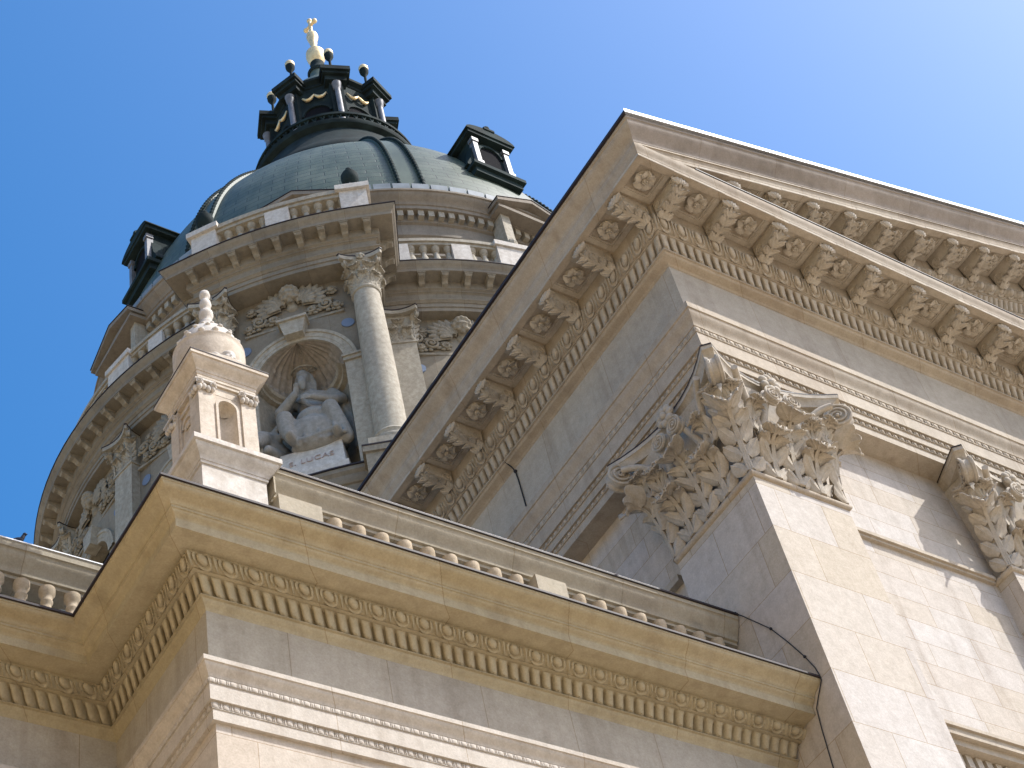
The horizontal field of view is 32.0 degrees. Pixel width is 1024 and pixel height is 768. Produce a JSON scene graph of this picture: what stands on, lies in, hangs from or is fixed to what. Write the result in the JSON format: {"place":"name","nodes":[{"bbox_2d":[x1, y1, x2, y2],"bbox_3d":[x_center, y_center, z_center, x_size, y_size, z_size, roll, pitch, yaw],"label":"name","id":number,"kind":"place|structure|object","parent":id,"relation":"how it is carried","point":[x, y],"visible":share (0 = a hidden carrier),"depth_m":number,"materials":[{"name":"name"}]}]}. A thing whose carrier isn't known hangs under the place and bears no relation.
{"place":"outdoors","nodes":[
{"label":"outdoors","id":0,"kind":"place"},
{"bbox_2d":[0,188,550,610],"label":"dome drum","id":1,"kind":"object","parent":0,"point":[361,315],"visible":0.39,"depth_m":59.01,"materials":[{"name":"stone"}]},
{"bbox_2d":[76,307,195,424],"bbox_3d":[-14.522,1.993,65.063,2.255,2.380,13.434,20,-58,-27],"label":"balustrade","id":2,"kind":"object","parent":1,"relation":"on","point":[127,358],"visible":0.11,"depth_m":63.64,"materials":[{"name":"stone"}]},
{"bbox_2d":[186,180,370,253],"bbox_3d":[-7.810,-5.050,60.752,6.559,2.540,1.046,-16,-49,1],"label":"balustrade","id":3,"kind":"object","parent":1,"relation":"on","point":[338,197],"visible":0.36,"depth_m":61.17,"materials":[{"name":"stone"}]},
{"bbox_2d":[196,210,213,228],"bbox_3d":[-10.695,-5.609,62.243,0.629,1.404,0.629,20,-58,-27],"label":"urn","id":4,"kind":"object","parent":3,"relation":"on","point":[204,217],"visible":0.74,"depth_m":62.03,"materials":[{"name":"teal metal"}]},
{"bbox_2d":[341,167,358,183],"bbox_3d":[-5.633,-7.101,62.135,0.629,1.404,0.629,20,-58,-27],"label":"urn","id":5,"kind":"object","parent":3,"relation":"on","point":[349,175],"visible":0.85,"depth_m":61.92,"materials":[{"name":"teal metal"}]},
{"bbox_2d":[258,365,357,474],"bbox_3d":[-6.412,1.407,54.218,3.450,6.356,2.795,-33,-51,15],"label":"seated statue","id":6,"kind":"object","parent":1,"relation":"on","point":[318,434],"visible":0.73,"depth_m":53.25,"materials":[{"name":"white stone"}]},
{"bbox_2d":[122,124,551,306],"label":"copper dome","id":7,"kind":"structure","parent":1,"relation":"on","point":[475,160],"depth_m":72.47,"materials":[{"name":"green"}]},
{"bbox_2d":[255,18,411,169],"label":"dome lantern","id":8,"kind":"object","parent":7,"relation":"on","point":[322,104],"visible":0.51,"depth_m":90.02,"materials":[{"name":"black metal"}]},
{"bbox_2d":[302,104,332,123],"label":"window","id":9,"kind":"structure","parent":8,"relation":"in","point":[319,108],"depth_m":89.18,"materials":[{"name":"black"}]},
{"bbox_2d":[347,105,369,120],"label":"window","id":10,"kind":"structure","parent":8,"relation":"in","point":[351,108],"depth_m":89.75,"materials":[{"name":"black"}]},
{"bbox_2d":[398,238,527,264],"bbox_3d":[1.810,-2.819,64.715,13.434,2.380,2.255,20,-58,-27],"label":"balustrade","id":11,"kind":"object","parent":1,"relation":"on","point":[496,250],"visible":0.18,"depth_m":63.11,"materials":[{"name":"stone"}]},
{"bbox_2d":[0,0,1023,543],"label":"sky","id":12,"kind":"structure","parent":0,"point":[116,116],"materials":[{"name":"blue"}]},
{"label":"paved square","id":13,"kind":"structure","parent":0,"visible":0},
{"bbox_2d":[0,472,819,767],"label":"side wing","id":14,"kind":"structure","parent":13,"relation":"on","point":[202,626],"depth_m":19.98,"materials":[{"name":"beige stone"}]},
{"bbox_2d":[0,535,102,612],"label":"balustrade","id":15,"kind":"object","parent":14,"relation":"on","point":[44,576],"visible":0.25,"depth_m":21.89,"materials":[{"name":"grey stone"}]},
{"bbox_2d":[13,533,27,540],"bbox_3d":[-6.129,1.928,22.009,0.331,0.186,0.081,-11,-49,-3],"label":"pigeon","id":16,"kind":"object","parent":15,"relation":"on","point":[22,538],"visible":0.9,"depth_m":22.00,"materials":[{"name":"grey"}]},
{"bbox_2d":[153,290,282,504],"bbox_3d":[-3.757,0.549,22.508,1.170,5.725,1.170,20,-58,-27],"label":"corner turret","id":17,"kind":"object","parent":14,"relation":"on","point":[207,402],"visible":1,"depth_m":22.34,"materials":[{"name":"white stone"}]},
{"bbox_2d":[267,467,738,648],"bbox_3d":[0.154,2.870,22.831,7.284,1.932,0.500,20,-58,-27],"label":"balustrade","id":18,"kind":"object","parent":14,"relation":"on","point":[293,491],"visible":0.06,"depth_m":23.11,"materials":[{"name":"grey stone"}]},
{"bbox_2d":[357,108,1023,767],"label":"church front","id":19,"kind":"structure","parent":13,"relation":"on","point":[781,394],"depth_m":29.65,"materials":[{"name":"stone"}]},
{"bbox_2d":[503,460,526,505],"bbox_3d":[0.039,1.772,31.643,0.240,1.189,0.084,2,-51,-15],"label":"lightning cable","id":20,"kind":"object","parent":19,"relation":"attached to","point":[515,471],"visible":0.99,"depth_m":31.69,"materials":[{"name":"grey plastic"}]},
{"bbox_2d":[736,612,833,767],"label":"lightning cable","id":21,"kind":"object","parent":19,"relation":"attached to","point":[770,628],"visible":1,"depth_m":23.24,"materials":[{"name":"grey plastic"}]}
]}

